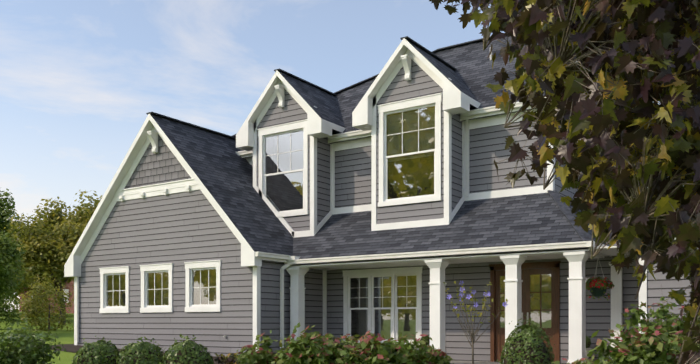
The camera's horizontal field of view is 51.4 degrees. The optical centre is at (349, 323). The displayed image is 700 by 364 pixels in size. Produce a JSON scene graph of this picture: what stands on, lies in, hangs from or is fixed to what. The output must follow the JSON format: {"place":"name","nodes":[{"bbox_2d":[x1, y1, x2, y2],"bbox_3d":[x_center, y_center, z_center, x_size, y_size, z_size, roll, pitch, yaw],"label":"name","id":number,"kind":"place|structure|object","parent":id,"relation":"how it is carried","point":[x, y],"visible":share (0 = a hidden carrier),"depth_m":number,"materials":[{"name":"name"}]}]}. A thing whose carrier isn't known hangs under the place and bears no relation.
{"place":"outdoors","nodes":[
{"label":"outdoors","id":0,"kind":"place"},
{"bbox_2d":[0,312,501,363],"bbox_3d":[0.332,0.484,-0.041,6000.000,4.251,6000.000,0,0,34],"label":"lawn","id":1,"kind":"structure","parent":0,"point":[64,335],"depth_m":33.22,"materials":[{"name":"green plant"}]},
{"bbox_2d":[0,290,19,311],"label":"tree","id":2,"kind":"object","parent":1,"relation":"on","point":[15,294],"depth_m":120.91,"materials":[{"name":"green plant"}]},
{"bbox_2d":[0,293,23,327],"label":"lawn edge shrub","id":3,"kind":"object","parent":1,"relation":"on","point":[9,316],"visible":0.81,"depth_m":36.34,"materials":[{"name":"green plant"}]},
{"bbox_2d":[0,231,29,304],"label":"tree","id":4,"kind":"object","parent":1,"relation":"on","point":[8,265],"visible":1,"depth_m":31.30,"materials":[{"name":"green plant"}]},
{"bbox_2d":[0,189,29,296],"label":"tree","id":5,"kind":"object","parent":1,"relation":"on","point":[5,204],"visible":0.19,"depth_m":51.49,"materials":[{"name":"green plant"}]},
{"bbox_2d":[0,318,65,363],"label":"shrub bed","id":6,"kind":"object","parent":1,"relation":"on","point":[26,349],"visible":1,"depth_m":12.14,"materials":[{"name":"green plant"}]},
{"bbox_2d":[10,280,55,298],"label":"tree","id":7,"kind":"object","parent":1,"relation":"on","point":[21,291],"visible":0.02,"depth_m":83.80,"materials":[{"name":"green plant"}]},
{"bbox_2d":[2,217,71,315],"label":"tree","id":8,"kind":"object","parent":1,"relation":"on","point":[28,236],"visible":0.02,"depth_m":64.81,"materials":[{"name":"green plant"}]},
{"bbox_2d":[12,274,73,330],"bbox_3d":[-15.201,-0.794,36.246,3.012,3.257,3.138,0,0,-27],"label":"lawn edge shrub","id":9,"kind":"object","parent":1,"relation":"on","point":[34,306],"visible":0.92,"depth_m":35.70,"materials":[{"name":"green plant"}]},
{"bbox_2d":[4,210,87,324],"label":"tree","id":10,"kind":"object","parent":1,"relation":"on","point":[47,256],"visible":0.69,"depth_m":42.96,"materials":[{"name":"green plant"}]},
{"bbox_2d":[20,214,74,313],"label":"neighbour house","id":11,"kind":"structure","parent":1,"relation":"on","point":[69,287],"depth_m":82.04,"materials":[{"name":"brick"}]},
{"bbox_2d":[34,190,101,236],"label":"tree","id":12,"kind":"object","parent":1,"relation":"on","point":[57,214],"visible":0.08,"depth_m":50.35,"materials":[{"name":"green plant"}]},
{"bbox_2d":[71,336,119,363],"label":"boxwood shrub","id":13,"kind":"object","parent":1,"relation":"on","point":[100,352],"visible":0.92,"depth_m":11.79,"materials":[{"name":"green plant"}]},
{"bbox_2d":[35,344,237,363],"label":"planting bed","id":14,"kind":"object","parent":1,"relation":"on","point":[71,348],"visible":0.25,"depth_m":23.08,"materials":[{"name":"brown soil"}]},
{"bbox_2d":[209,353,239,363],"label":"shrub bed","id":15,"kind":"object","parent":14,"relation":"on","point":[230,358],"visible":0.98,"depth_m":11.77,"materials":[{"name":"green plant"}]},
{"bbox_2d":[114,337,166,363],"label":"boxwood shrub","id":16,"kind":"object","parent":1,"relation":"on","point":[142,352],"visible":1,"depth_m":11.63,"materials":[{"name":"green plant"}]},
{"bbox_2d":[158,334,213,363],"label":"boxwood shrub","id":17,"kind":"object","parent":1,"relation":"on","point":[187,353],"visible":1,"depth_m":11.47,"materials":[{"name":"green plant"}]},
{"bbox_2d":[235,345,278,363],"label":"shrub bed","id":18,"kind":"object","parent":1,"relation":"on","point":[250,355],"visible":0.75,"depth_m":12.38,"materials":[{"name":"green plant"}]},
{"bbox_2d":[252,322,348,363],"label":"shrub bed","id":19,"kind":"object","parent":1,"relation":"on","point":[294,352],"visible":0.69,"depth_m":12.14,"materials":[{"name":"green plant"}]},
{"bbox_2d":[306,330,392,363],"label":"shrub bed","id":20,"kind":"object","parent":1,"relation":"on","point":[354,353],"visible":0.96,"depth_m":11.88,"materials":[{"name":"green plant"}]},
{"bbox_2d":[78,59,699,363],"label":"house walls","id":21,"kind":"structure","parent":1,"relation":"on","point":[177,230],"depth_m":21.29,"materials":[{"name":"grey wood"}]},
{"bbox_2d":[99,266,129,312],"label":"wing window","id":22,"kind":"structure","parent":21,"relation":"attached to","point":[114,289],"depth_m":23.75,"materials":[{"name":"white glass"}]},
{"bbox_2d":[139,263,172,312],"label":"wing window","id":23,"kind":"structure","parent":21,"relation":"attached to","point":[156,287],"depth_m":22.62,"materials":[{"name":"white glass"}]},
{"bbox_2d":[75,263,292,350],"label":"house downspouts","id":24,"kind":"object","parent":21,"relation":"attached to","point":[287,265],"visible":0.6,"depth_m":21.10,"materials":[{"name":"white metal"}]},
{"bbox_2d":[184,260,221,311],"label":"wing window","id":25,"kind":"structure","parent":21,"relation":"attached to","point":[202,286],"depth_m":21.50,"materials":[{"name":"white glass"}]},
{"bbox_2d":[257,119,307,217],"bbox_3d":[-1.900,-4.754,22.924,2.030,2.885,0.780,0,0,34],"label":"dormer window","id":26,"kind":"structure","parent":21,"relation":"attached to","point":[283,168],"depth_m":22.65,"materials":[{"name":"clear glass"}]},
{"bbox_2d":[74,49,646,350],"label":"house trim","id":27,"kind":"structure","parent":21,"relation":"attached to","point":[166,188],"depth_m":20.73,"materials":[{"name":"white wood"}]},
{"bbox_2d":[64,32,675,276],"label":"house roof","id":28,"kind":"structure","parent":21,"relation":"on","point":[219,169],"depth_m":21.05,"materials":[{"name":"grey"}]},
{"bbox_2d":[236,97,606,263],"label":"house gutters","id":29,"kind":"object","parent":28,"relation":"attached to","point":[289,259],"visible":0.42,"depth_m":19.40,"materials":[{"name":"white metal"}]},
{"bbox_2d":[343,267,422,344],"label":"window","id":30,"kind":"structure","parent":21,"relation":"attached to","point":[386,303],"depth_m":21.77,"materials":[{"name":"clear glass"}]},
{"bbox_2d":[377,93,441,206],"bbox_3d":[1.830,-4.754,20.406,2.030,2.885,0.780,0,0,34],"label":"dormer window","id":31,"kind":"structure","parent":21,"relation":"attached to","point":[409,151],"depth_m":20.16,"materials":[{"name":"clear glass"}]},
{"bbox_2d":[489,261,560,361],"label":"front door","id":32,"kind":"structure","parent":21,"relation":"attached to","point":[540,297],"depth_m":19.18,"materials":[{"name":"brown wood"}]},
{"bbox_2d":[586,258,613,300],"bbox_3d":[5.837,-1.095,17.054,0.703,1.153,0.732,0,0,34],"label":"hanging basket","id":33,"kind":"object","parent":21,"relation":"attached to","point":[596,287],"visible":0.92,"depth_m":16.91,"materials":[{"name":"green metal"}]},
{"bbox_2d":[351,330,434,363],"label":"shrub bed","id":34,"kind":"object","parent":1,"relation":"on","point":[402,352],"visible":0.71,"depth_m":12.16,"materials":[{"name":"green plant"}]},
{"bbox_2d":[415,344,453,363],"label":"shrub bed","id":35,"kind":"object","parent":1,"relation":"on","point":[438,356],"visible":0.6,"depth_m":12.65,"materials":[{"name":"green plant"}]},
{"bbox_2d":[443,281,507,363],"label":"rose of sharon","id":36,"kind":"object","parent":1,"relation":"on","point":[454,307],"visible":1,"depth_m":13.99,"materials":[{"name":"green plant"}]},
{"bbox_2d":[450,360,500,363],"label":"porch floor","id":37,"kind":"structure","parent":1,"relation":"on","point":[467,362],"depth_m":19.33,"materials":[{"name":"grey concrete"}]},
{"bbox_2d":[286,251,590,363],"bbox_3d":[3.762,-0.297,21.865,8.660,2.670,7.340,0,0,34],"label":"porch columns","id":38,"kind":"structure","parent":37,"relation":"on","point":[577,279],"depth_m":17.53,"materials":[{"name":"white wood"}]},
{"bbox_2d":[497,315,554,363],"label":"bush","id":39,"kind":"object","parent":1,"relation":"on","point":[526,344],"visible":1,"depth_m":12.79,"materials":[{"name":"green plant"}]},
{"bbox_2d":[429,0,699,363],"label":"tree","id":40,"kind":"object","parent":1,"relation":"on","point":[621,133],"visible":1,"depth_m":4.34,"materials":[{"name":"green plant"}]},
{"bbox_2d":[551,355,596,363],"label":"shrub bed","id":41,"kind":"object","parent":1,"relation":"on","point":[582,361],"visible":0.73,"depth_m":12.02,"materials":[{"name":"green plant"}]},
{"bbox_2d":[587,320,683,363],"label":"shrub bed","id":42,"kind":"object","parent":1,"relation":"on","point":[648,346],"visible":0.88,"depth_m":10.59,"materials":[{"name":"green plant"}]},
{"bbox_2d":[621,284,699,347],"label":"shrub bed","id":43,"kind":"object","parent":1,"relation":"on","point":[663,314],"visible":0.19,"depth_m":12.96,"materials":[{"name":"green plant"}]},
{"bbox_2d":[0,0,660,310],"label":"sky","id":44,"kind":"structure","parent":0,"point":[80,80],"materials":[{"name":"blue"}]},
{"bbox_2d":[420,334,429,344],"bbox_3d":[2.116,0.455,20.491,0.324,0.374,0.307,0,0,34],"label":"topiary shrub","id":45,"kind":"object","parent":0,"point":[426,338],"visible":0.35,"depth_m":20.39,"materials":[{"name":"green plant"}]},
{"bbox_2d":[586,336,590,347],"bbox_3d":[5.819,0.459,18.001,0.296,0.359,0.321,0,0,34],"label":"topiary shrub","id":46,"kind":"object","parent":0,"point":[588,342],"visible":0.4,"depth_m":17.90,"materials":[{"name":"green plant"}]}
]}

